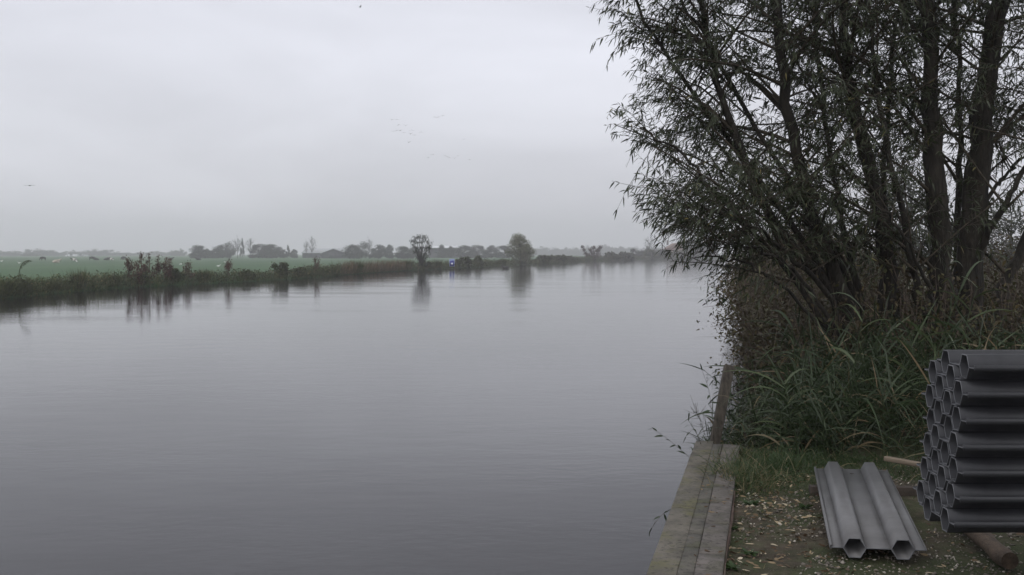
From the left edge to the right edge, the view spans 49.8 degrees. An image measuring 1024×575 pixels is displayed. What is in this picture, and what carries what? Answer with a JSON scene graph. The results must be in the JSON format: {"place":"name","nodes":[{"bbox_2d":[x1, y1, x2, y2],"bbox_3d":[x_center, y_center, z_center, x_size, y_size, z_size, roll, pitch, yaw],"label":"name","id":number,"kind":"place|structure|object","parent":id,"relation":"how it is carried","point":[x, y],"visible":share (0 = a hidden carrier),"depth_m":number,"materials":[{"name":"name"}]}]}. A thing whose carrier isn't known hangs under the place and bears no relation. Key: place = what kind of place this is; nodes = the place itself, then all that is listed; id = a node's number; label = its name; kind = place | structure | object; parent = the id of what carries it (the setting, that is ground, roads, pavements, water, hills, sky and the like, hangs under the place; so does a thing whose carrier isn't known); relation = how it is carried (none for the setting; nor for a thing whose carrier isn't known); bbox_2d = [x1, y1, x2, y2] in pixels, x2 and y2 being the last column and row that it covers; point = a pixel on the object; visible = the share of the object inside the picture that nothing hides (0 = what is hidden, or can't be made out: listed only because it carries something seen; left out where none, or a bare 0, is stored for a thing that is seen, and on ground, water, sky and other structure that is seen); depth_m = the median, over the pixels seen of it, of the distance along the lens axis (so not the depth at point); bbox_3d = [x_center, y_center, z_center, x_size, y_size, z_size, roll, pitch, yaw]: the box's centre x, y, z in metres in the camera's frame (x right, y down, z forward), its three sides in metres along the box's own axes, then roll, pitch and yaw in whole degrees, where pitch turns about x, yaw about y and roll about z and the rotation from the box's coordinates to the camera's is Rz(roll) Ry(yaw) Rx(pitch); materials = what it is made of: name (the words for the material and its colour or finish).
{"place":"outdoors","nodes":[
{"label":"outdoors","id":0,"kind":"place"},
{"bbox_2d":[0,258,748,574],"bbox_3d":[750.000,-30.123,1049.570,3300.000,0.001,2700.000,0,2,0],"label":"water","id":1,"kind":"structure","parent":0,"point":[495,420],"depth_m":14.55,"materials":[{"name":"grey liquid"}]},
{"bbox_2d":[0,254,951,297],"bbox_3d":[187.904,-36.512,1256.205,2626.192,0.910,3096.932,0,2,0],"label":"field","id":2,"kind":"structure","parent":0,"point":[34,266],"depth_m":229.43,"materials":[{"name":"plant"}]},
{"bbox_2d":[0,278,17,293],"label":"grass clump","id":3,"kind":"object","parent":2,"relation":"on","point":[12,286],"visible":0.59,"depth_m":54.62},
{"bbox_2d":[0,250,42,255],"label":"tree","id":4,"kind":"object","parent":2,"relation":"on","point":[2,253],"visible":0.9,"depth_m":951.78,"materials":[{"name":"grey plant"}]},
{"bbox_2d":[15,279,32,292],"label":"bank bush","id":5,"kind":"object","parent":2,"relation":"on","point":[24,280],"visible":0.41,"depth_m":56.64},
{"bbox_2d":[23,249,55,255],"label":"tree","id":6,"kind":"object","parent":2,"relation":"on","point":[44,252],"visible":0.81,"depth_m":968.78,"materials":[{"name":"grey plant"}]},
{"bbox_2d":[67,269,87,287],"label":"grass clump","id":7,"kind":"object","parent":2,"relation":"on","point":[82,278],"visible":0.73,"depth_m":64.52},
{"bbox_2d":[82,248,114,255],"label":"tree","id":8,"kind":"object","parent":2,"relation":"on","point":[99,253],"visible":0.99,"depth_m":1029.17,"materials":[{"name":"grey plant"}]},
{"bbox_2d":[101,272,121,284],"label":"grass clump","id":9,"kind":"object","parent":2,"relation":"on","point":[118,278],"visible":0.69,"depth_m":69.51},
{"bbox_2d":[101,251,137,255],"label":"tree","id":10,"kind":"object","parent":2,"relation":"on","point":[121,254],"visible":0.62,"depth_m":1071.12,"materials":[{"name":"grey plant"}]},
{"bbox_2d":[123,255,144,286],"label":"dock plant","id":11,"kind":"object","parent":2,"relation":"on","point":[129,267],"visible":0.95,"depth_m":72.30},
{"bbox_2d":[142,252,155,283],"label":"dock plant","id":12,"kind":"object","parent":2,"relation":"on","point":[147,267],"visible":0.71,"depth_m":74.59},
{"bbox_2d":[154,255,172,280],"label":"dock plant","id":13,"kind":"object","parent":2,"relation":"on","point":[163,267],"visible":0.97,"depth_m":76.02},
{"bbox_2d":[167,267,184,281],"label":"bank bush","id":14,"kind":"object","parent":2,"relation":"on","point":[175,271],"visible":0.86,"depth_m":77.10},
{"bbox_2d":[168,248,187,255],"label":"tree","id":15,"kind":"object","parent":2,"relation":"on","point":[178,253],"visible":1,"depth_m":957.28,"materials":[{"name":"grey plant"}]},
{"bbox_2d":[182,260,195,277],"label":"dock plant","id":16,"kind":"object","parent":2,"relation":"on","point":[188,265],"visible":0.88,"depth_m":79.36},
{"bbox_2d":[188,244,207,257],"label":"tree","id":17,"kind":"object","parent":2,"relation":"on","point":[197,252],"visible":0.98,"depth_m":468.97,"materials":[{"name":"grey plant"}]},
{"bbox_2d":[195,267,214,280],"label":"grass clump","id":18,"kind":"object","parent":2,"relation":"on","point":[207,275],"visible":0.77,"depth_m":80.85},
{"bbox_2d":[202,248,221,257],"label":"tree","id":19,"kind":"object","parent":2,"relation":"on","point":[210,254],"visible":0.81,"depth_m":478.35,"materials":[{"name":"grey plant"}]},
{"bbox_2d":[215,244,230,257],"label":"tree","id":20,"kind":"object","parent":2,"relation":"on","point":[221,248],"visible":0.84,"depth_m":483.00,"materials":[{"name":"grey plant"}]},
{"bbox_2d":[223,241,238,257],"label":"tree","id":21,"kind":"object","parent":2,"relation":"on","point":[232,250],"visible":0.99,"depth_m":484.22,"materials":[{"name":"grey plant"}]},
{"bbox_2d":[247,244,266,257],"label":"tree","id":22,"kind":"object","parent":2,"relation":"on","point":[257,255],"visible":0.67,"depth_m":478.33,"materials":[{"name":"grey plant"}]},
{"bbox_2d":[259,244,281,257],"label":"tree","id":23,"kind":"object","parent":2,"relation":"on","point":[271,253],"visible":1,"depth_m":473.35,"materials":[{"name":"grey plant"}]},
{"bbox_2d":[269,261,290,277],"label":"bank bush","id":24,"kind":"object","parent":2,"relation":"on","point":[278,268],"visible":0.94,"depth_m":93.05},
{"bbox_2d":[301,248,339,257],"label":"barn","id":25,"kind":"structure","parent":2,"relation":"on","point":[315,253],"depth_m":519.80,"materials":[{"name":"grey glass"}]},
{"bbox_2d":[320,248,346,257],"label":"barn","id":26,"kind":"structure","parent":2,"relation":"on","point":[334,253],"depth_m":469.76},
{"bbox_2d":[341,245,361,258],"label":"tree","id":27,"kind":"object","parent":2,"relation":"on","point":[352,252],"visible":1,"depth_m":438.09,"materials":[{"name":"grey plant"}]},
{"bbox_2d":[358,241,368,258],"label":"tree","id":28,"kind":"object","parent":2,"relation":"on","point":[362,246],"visible":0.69,"depth_m":449.64,"materials":[{"name":"grey plant"}]},
{"bbox_2d":[336,258,414,273],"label":"bank reeds","id":29,"kind":"object","parent":2,"relation":"on","point":[377,266],"visible":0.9,"depth_m":126.06,"materials":[{"name":"plant"}]},
{"bbox_2d":[368,244,388,258],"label":"tree","id":30,"kind":"object","parent":2,"relation":"on","point":[379,253],"visible":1,"depth_m":438.46,"materials":[{"name":"grey plant"}]},
{"bbox_2d":[383,245,393,258],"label":"tree","id":31,"kind":"object","parent":2,"relation":"on","point":[390,254],"visible":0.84,"depth_m":453.49,"materials":[{"name":"grey plant"}]},
{"bbox_2d":[393,246,412,258],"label":"tree","id":32,"kind":"object","parent":2,"relation":"on","point":[402,254],"visible":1,"depth_m":437.92,"materials":[{"name":"grey plant"}]},
{"bbox_2d":[405,247,421,258],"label":"tree","id":33,"kind":"object","parent":2,"relation":"on","point":[413,256],"visible":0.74,"depth_m":438.18,"materials":[{"name":"grey plant"}]},
{"bbox_2d":[409,234,432,268],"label":"tree","id":34,"kind":"object","parent":2,"relation":"on","point":[420,258],"visible":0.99,"depth_m":148.13,"materials":[{"name":"grey plant"}]},
{"bbox_2d":[437,245,446,257],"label":"tree","id":35,"kind":"object","parent":2,"relation":"on","point":[442,253],"visible":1,"depth_m":498.92,"materials":[{"name":"grey plant"}]},
{"bbox_2d":[429,246,459,257],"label":"barn","id":36,"kind":"structure","parent":2,"relation":"on","point":[434,252],"depth_m":529.76,"materials":[{"name":"grey glass"}]},
{"bbox_2d":[445,246,455,257],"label":"tree","id":37,"kind":"object","parent":2,"relation":"on","point":[450,253],"visible":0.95,"depth_m":498.79,"materials":[{"name":"grey plant"}]},
{"bbox_2d":[452,245,473,257],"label":"tree","id":38,"kind":"object","parent":2,"relation":"on","point":[462,250],"visible":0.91,"depth_m":477.70,"materials":[{"name":"grey plant"}]},
{"bbox_2d":[460,256,471,267],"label":"bank bush","id":39,"kind":"object","parent":2,"relation":"on","point":[467,260],"visible":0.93,"depth_m":171.46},
{"bbox_2d":[469,244,485,257],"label":"tree","id":40,"kind":"object","parent":2,"relation":"on","point":[477,252],"visible":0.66,"depth_m":488.79,"materials":[{"name":"grey plant"}]},
{"bbox_2d":[482,245,498,257],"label":"tree","id":41,"kind":"object","parent":2,"relation":"on","point":[488,252],"visible":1,"depth_m":478.68,"materials":[{"name":"grey plant"}]},
{"bbox_2d":[497,245,513,257],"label":"tree","id":42,"kind":"object","parent":2,"relation":"on","point":[501,254],"visible":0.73,"depth_m":478.52,"materials":[{"name":"grey plant"}]},
{"bbox_2d":[504,233,535,262],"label":"tree","id":43,"kind":"object","parent":2,"relation":"on","point":[522,252],"visible":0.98,"depth_m":214.87,"materials":[{"name":"green plant"}]},
{"bbox_2d":[536,255,552,263],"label":"bank bush","id":44,"kind":"object","parent":2,"relation":"on","point":[544,257],"visible":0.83,"depth_m":236.55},
{"bbox_2d":[533,247,556,254],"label":"tree","id":45,"kind":"object","parent":2,"relation":"on","point":[540,251],"visible":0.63,"depth_m":1244.00,"materials":[{"name":"grey plant"}]},
{"bbox_2d":[550,254,566,262],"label":"bank bush","id":46,"kind":"object","parent":2,"relation":"on","point":[562,258],"visible":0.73,"depth_m":256.39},
{"bbox_2d":[566,248,589,254],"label":"tree","id":47,"kind":"object","parent":2,"relation":"on","point":[577,252],"visible":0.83,"depth_m":1245.36,"materials":[{"name":"grey plant"}]},
{"bbox_2d":[581,245,601,260],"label":"shrub","id":48,"kind":"object","parent":2,"relation":"on","point":[597,250],"visible":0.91,"depth_m":315.74,"materials":[{"name":"grey plant"}]},
{"bbox_2d":[599,244,624,254],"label":"tree","id":49,"kind":"object","parent":2,"relation":"on","point":[605,250],"visible":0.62,"depth_m":1242.58,"materials":[{"name":"grey plant"}]},
{"bbox_2d":[603,251,621,260],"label":"bank bush","id":50,"kind":"object","parent":2,"relation":"on","point":[612,255],"visible":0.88,"depth_m":345.86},
{"bbox_2d":[643,248,660,258],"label":"bank bush","id":51,"kind":"object","parent":2,"relation":"on","point":[650,252],"visible":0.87,"depth_m":420.26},
{"bbox_2d":[664,240,685,249],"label":"farmhouse","id":52,"kind":"object","parent":2,"relation":"on","point":[670,246],"visible":0.3,"depth_m":544.68,"materials":[{"name":"grey brick"}]},
{"bbox_2d":[682,237,718,255],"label":"tree","id":53,"kind":"object","parent":2,"relation":"on","point":[705,249],"visible":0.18,"depth_m":556.82,"materials":[{"name":"plant"}]},
{"bbox_2d":[0,0,1023,254],"label":"sky","id":54,"kind":"structure","parent":0,"point":[133,126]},
{"bbox_2d":[709,364,733,443],"bbox_3d":[1.737,1.242,9.378,0.092,1.149,0.614,1,2,34],"label":"wooden post","id":55,"kind":"object","parent":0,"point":[724,390],"visible":0.55,"depth_m":9.44,"materials":[{"name":"brown wood"}]},
{"bbox_2d":[726,256,1023,574],"bbox_3d":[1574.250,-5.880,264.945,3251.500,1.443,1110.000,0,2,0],"label":"ground","id":56,"kind":"structure","parent":0,"point":[915,511],"depth_m":6.11,"materials":[{"name":"soil"}]},
{"bbox_2d":[0,255,739,298],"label":"bank vegetation","id":57,"kind":"object","parent":56,"relation":"on","point":[66,283],"visible":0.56,"depth_m":79.15,"materials":[{"name":"plant"}]},
{"bbox_2d":[646,441,739,574],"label":"quay edge","id":58,"kind":"object","parent":56,"relation":"on","point":[678,547],"visible":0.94,"depth_m":6.37,"materials":[{"name":"wood"}]},
{"bbox_2d":[700,364,719,443],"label":"weed","id":59,"kind":"object","parent":58,"relation":"on","point":[704,385],"visible":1,"depth_m":9.11,"materials":[{"name":"green plant"}]},
{"bbox_2d":[726,560,740,570],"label":"ground weed","id":60,"kind":"object","parent":56,"relation":"on","point":[730,565],"visible":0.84,"depth_m":5.59,"materials":[{"name":"green plant"}]},
{"bbox_2d":[739,547,758,555],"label":"ground weed","id":61,"kind":"object","parent":56,"relation":"on","point":[753,553],"visible":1,"depth_m":5.86,"materials":[{"name":"green plant"}]},
{"bbox_2d":[726,378,790,447],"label":"willow shoots","id":62,"kind":"object","parent":56,"relation":"on","point":[754,441],"visible":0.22,"depth_m":9.84,"materials":[{"name":"green plant"}]},
{"bbox_2d":[707,292,814,410],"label":"thicket","id":63,"kind":"object","parent":56,"relation":"on","point":[742,354],"visible":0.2,"depth_m":12.44,"materials":[{"name":"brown plant"}]},
{"bbox_2d":[696,266,832,396],"bbox_3d":[3.506,0.437,14.277,2.072,2.039,2.493,0,2,0],"label":"thicket","id":64,"kind":"object","parent":56,"relation":"on","point":[748,329],"visible":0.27,"depth_m":14.37,"materials":[{"name":"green plant"}]},
{"bbox_2d":[718,368,821,444],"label":"reed plant","id":65,"kind":"object","parent":56,"relation":"on","point":[796,395],"visible":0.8,"depth_m":8.85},
{"bbox_2d":[754,310,811,425],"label":"reed plant","id":66,"kind":"object","parent":56,"relation":"on","point":[788,365],"visible":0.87,"depth_m":8.96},
{"bbox_2d":[696,232,875,359],"bbox_3d":[4.219,0.126,17.075,2.746,2.257,3.426,0,2,0],"label":"thicket","id":67,"kind":"object","parent":56,"relation":"on","point":[763,300],"visible":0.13,"depth_m":17.00,"materials":[{"name":"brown plant"}]},
{"bbox_2d":[699,222,878,329],"bbox_3d":[5.649,-0.159,21.408,3.925,2.508,4.887,0,2,0],"label":"thicket","id":68,"kind":"object","parent":56,"relation":"on","point":[742,285],"visible":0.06,"depth_m":21.27,"materials":[{"name":"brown plant"}]},
{"bbox_2d":[585,0,1020,400],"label":"willow tree","id":69,"kind":"object","parent":56,"relation":"on","point":[731,132],"visible":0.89,"depth_m":10.63,"materials":[{"name":"green plant"}]},
{"bbox_2d":[684,436,924,574],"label":"grass","id":70,"kind":"structure","parent":56,"relation":"on","point":[749,474],"depth_m":7.97,"materials":[{"name":"plant"}]},
{"bbox_2d":[884,456,920,466],"bbox_3d":[2.901,1.263,7.893,0.478,0.032,0.050,6,5,39],"label":"pole","id":71,"kind":"object","parent":70,"relation":"on","point":[900,461],"visible":0.52,"depth_m":7.95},
{"bbox_2d":[704,225,911,308],"bbox_3d":[7.630,-0.466,28.479,5.077,2.670,6.985,0,2,0],"label":"thicket","id":72,"kind":"object","parent":56,"relation":"on","point":[794,266],"depth_m":28.23,"materials":[{"name":"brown plant"}]},
{"bbox_2d":[755,408,875,454],"bbox_3d":[2.480,1.207,9.044,1.042,0.409,0.765,0,2,0],"label":"herb patch","id":73,"kind":"object","parent":56,"relation":"on","point":[802,440],"visible":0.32,"depth_m":8.92,"materials":[{"name":"green plant"}]},
{"bbox_2d":[721,222,912,286],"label":"thicket","id":74,"kind":"object","parent":56,"relation":"on","point":[834,237],"visible":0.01,"depth_m":38.83,"materials":[{"name":"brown plant"}]},
{"bbox_2d":[749,291,897,401],"bbox_3d":[3.404,0.632,11.989,1.750,1.434,1.401,0,2,0],"label":"thicket","id":75,"kind":"object","parent":56,"relation":"on","point":[790,328],"visible":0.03,"depth_m":11.94,"materials":[{"name":"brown plant"}]},
{"bbox_2d":[754,272,894,416],"bbox_3d":[3.051,0.560,10.885,1.397,1.561,1.315,0,2,0],"label":"thicket","id":76,"kind":"object","parent":56,"relation":"on","point":[857,322],"visible":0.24,"depth_m":10.87,"materials":[{"name":"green plant"}]},
{"bbox_2d":[681,276,1023,463],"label":"reed bed","id":77,"kind":"object","parent":56,"relation":"on","point":[828,398],"visible":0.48,"depth_m":9.33,"materials":[{"name":"plant"}]},
{"bbox_2d":[690,451,1023,574],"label":"leaf litter","id":78,"kind":"object","parent":56,"relation":"on","point":[786,524],"visible":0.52,"depth_m":6.29,"materials":[{"name":"plant"}]},
{"bbox_2d":[822,292,893,425],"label":"reed plant","id":79,"kind":"object","parent":56,"relation":"on","point":[849,355],"visible":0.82,"depth_m":9.07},
{"bbox_2d":[698,0,1023,355],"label":"willow tree","id":80,"kind":"object","parent":56,"relation":"on","point":[968,234],"visible":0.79,"depth_m":11.05,"materials":[{"name":"green plant"}]},
{"bbox_2d":[809,485,916,495],"bbox_3d":[2.509,1.360,7.319,1.061,0.085,0.070,0,2,3],"label":"bearer","id":81,"kind":"object","parent":56,"relation":"on","point":[903,490],"visible":0.24,"depth_m":7.28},
{"bbox_2d":[814,462,926,559],"bbox_3d":[2.105,1.299,6.638,0.480,0.158,1.913,0,2,13],"label":"sheet pile","id":82,"kind":"object","parent":56,"relation":"on","point":[864,508],"visible":1,"depth_m":6.34,"materials":[{"name":"grey plastic"}]},
{"bbox_2d":[718,234,1023,351],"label":"thicket","id":83,"kind":"object","parent":56,"relation":"on","point":[877,288],"visible":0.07,"depth_m":13.34,"materials":[{"name":"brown plant"}]},
{"bbox_2d":[870,166,952,276],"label":"tree","id":84,"kind":"object","parent":56,"relation":"on","point":[912,194],"visible":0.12,"depth_m":73.57,"materials":[{"name":"plant"}]},
{"bbox_2d":[852,321,970,448],"bbox_3d":[3.197,0.798,8.956,1.120,1.073,0.343,-1,2,-23],"label":"reed plant","id":85,"kind":"object","parent":56,"relation":"on","point":[909,348],"visible":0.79,"depth_m":8.90,"materials":[{"name":"plant"}]},
{"bbox_2d":[820,232,1011,420],"bbox_3d":[3.838,0.397,10.782,1.986,1.883,1.260,0,2,0],"label":"thicket","id":86,"kind":"object","parent":56,"relation":"on","point":[917,313],"visible":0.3,"depth_m":10.72,"materials":[{"name":"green plant"}]},
{"bbox_2d":[907,260,982,433],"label":"reed plant","id":87,"kind":"object","parent":56,"relation":"on","point":[966,277],"visible":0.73,"depth_m":9.25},
{"bbox_2d":[875,219,1023,330],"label":"thicket","id":88,"kind":"object","parent":56,"relation":"on","point":[1001,258],"visible":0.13,"depth_m":16.47,"materials":[{"name":"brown plant"}]},
{"bbox_2d":[898,235,1023,337],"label":"thicket","id":89,"kind":"object","parent":56,"relation":"on","point":[992,297],"visible":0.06,"depth_m":13.94,"materials":[{"name":"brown plant"}]},
{"bbox_2d":[919,276,1014,349],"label":"reed plant","id":90,"kind":"object","parent":56,"relation":"on","point":[950,324],"visible":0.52,"depth_m":9.62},
{"bbox_2d":[922,260,1023,349],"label":"thicket","id":91,"kind":"object","parent":56,"relation":"on","point":[1012,328],"visible":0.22,"depth_m":10.82,"materials":[{"name":"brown plant"}]},
{"bbox_2d":[964,533,1018,568],"bbox_3d":[2.563,1.350,6.154,0.112,0.106,1.294,0,2,7],"label":"round pole","id":92,"kind":"object","parent":56,"relation":"on","point":[995,549],"visible":0.42,"depth_m":5.62,"materials":[{"name":"brown wood"}]},
{"bbox_2d":[983,204,1023,271],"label":"tree","id":93,"kind":"object","parent":56,"relation":"on","point":[1015,227],"visible":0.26,"depth_m":93.71,"materials":[{"name":"green plant"}]},
{"bbox_3d":[2.920,1.281,5.242,0.160,0.321,0.950,0,2,0],"label":"support block","id":94,"kind":"object","parent":56,"relation":"on","visible":0},
{"bbox_2d":[919,496,1023,532],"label":"sheet pile","id":95,"kind":"object","parent":94,"relation":"on","point":[982,520],"visible":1,"depth_m":5.05,"materials":[{"name":"plastic"}]},
{"bbox_2d":[913,480,1023,514],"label":"sheet pile","id":96,"kind":"object","parent":95,"relation":"on","point":[939,498],"visible":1,"depth_m":5.22,"materials":[{"name":"plastic"}]},
{"bbox_2d":[924,473,1023,507],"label":"sheet pile","id":97,"kind":"object","parent":96,"relation":"on","point":[984,495],"visible":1,"depth_m":5.02,"materials":[{"name":"plastic"}]},
{"bbox_2d":[916,456,1023,489],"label":"sheet pile","id":98,"kind":"object","parent":97,"relation":"on","point":[942,473],"visible":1,"depth_m":5.20,"materials":[{"name":"plastic"}]},
{"bbox_2d":[927,448,1023,482],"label":"sheet pile","id":99,"kind":"object","parent":98,"relation":"on","point":[986,470],"visible":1,"depth_m":5.00,"materials":[{"name":"plastic"}]},
{"bbox_2d":[919,433,1023,464],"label":"sheet pile","id":100,"kind":"object","parent":99,"relation":"on","point":[944,450],"visible":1,"depth_m":5.18,"materials":[{"name":"plastic"}]},
{"bbox_2d":[927,424,1023,456],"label":"sheet pile","id":101,"kind":"object","parent":100,"relation":"on","point":[986,444],"visible":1,"depth_m":4.98,"materials":[{"name":"plastic"}]},
{"bbox_2d":[923,409,1023,438],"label":"sheet pile","id":102,"kind":"object","parent":101,"relation":"on","point":[947,424],"visible":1,"depth_m":5.15,"materials":[{"name":"plastic"}]},
{"bbox_2d":[930,399,1023,430],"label":"sheet pile","id":103,"kind":"object","parent":102,"relation":"on","point":[987,418],"visible":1,"depth_m":4.96,"materials":[{"name":"plastic"}]},
{"bbox_2d":[921,384,1023,414],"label":"sheet pile","id":104,"kind":"object","parent":103,"relation":"on","point":[948,400],"visible":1,"depth_m":5.13,"materials":[{"name":"plastic"}]},
{"bbox_2d":[931,375,1023,404],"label":"sheet pile","id":105,"kind":"object","parent":104,"relation":"on","point":[988,392],"visible":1,"depth_m":4.93,"materials":[{"name":"plastic"}]},
{"bbox_2d":[924,360,1023,388],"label":"sheet pile","id":106,"kind":"object","parent":105,"relation":"on","point":[952,374],"visible":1,"depth_m":5.11,"materials":[{"name":"plastic"}]},
{"bbox_2d":[937,350,1023,378],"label":"sheet pile","id":107,"kind":"object","parent":106,"relation":"on","point":[990,364],"visible":1,"depth_m":4.92,"materials":[{"name":"grey plastic"}]},
{"bbox_2d":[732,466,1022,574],"bbox_3d":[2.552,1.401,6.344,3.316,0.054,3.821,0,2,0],"label":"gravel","id":108,"kind":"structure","parent":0,"point":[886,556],"depth_m":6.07,"materials":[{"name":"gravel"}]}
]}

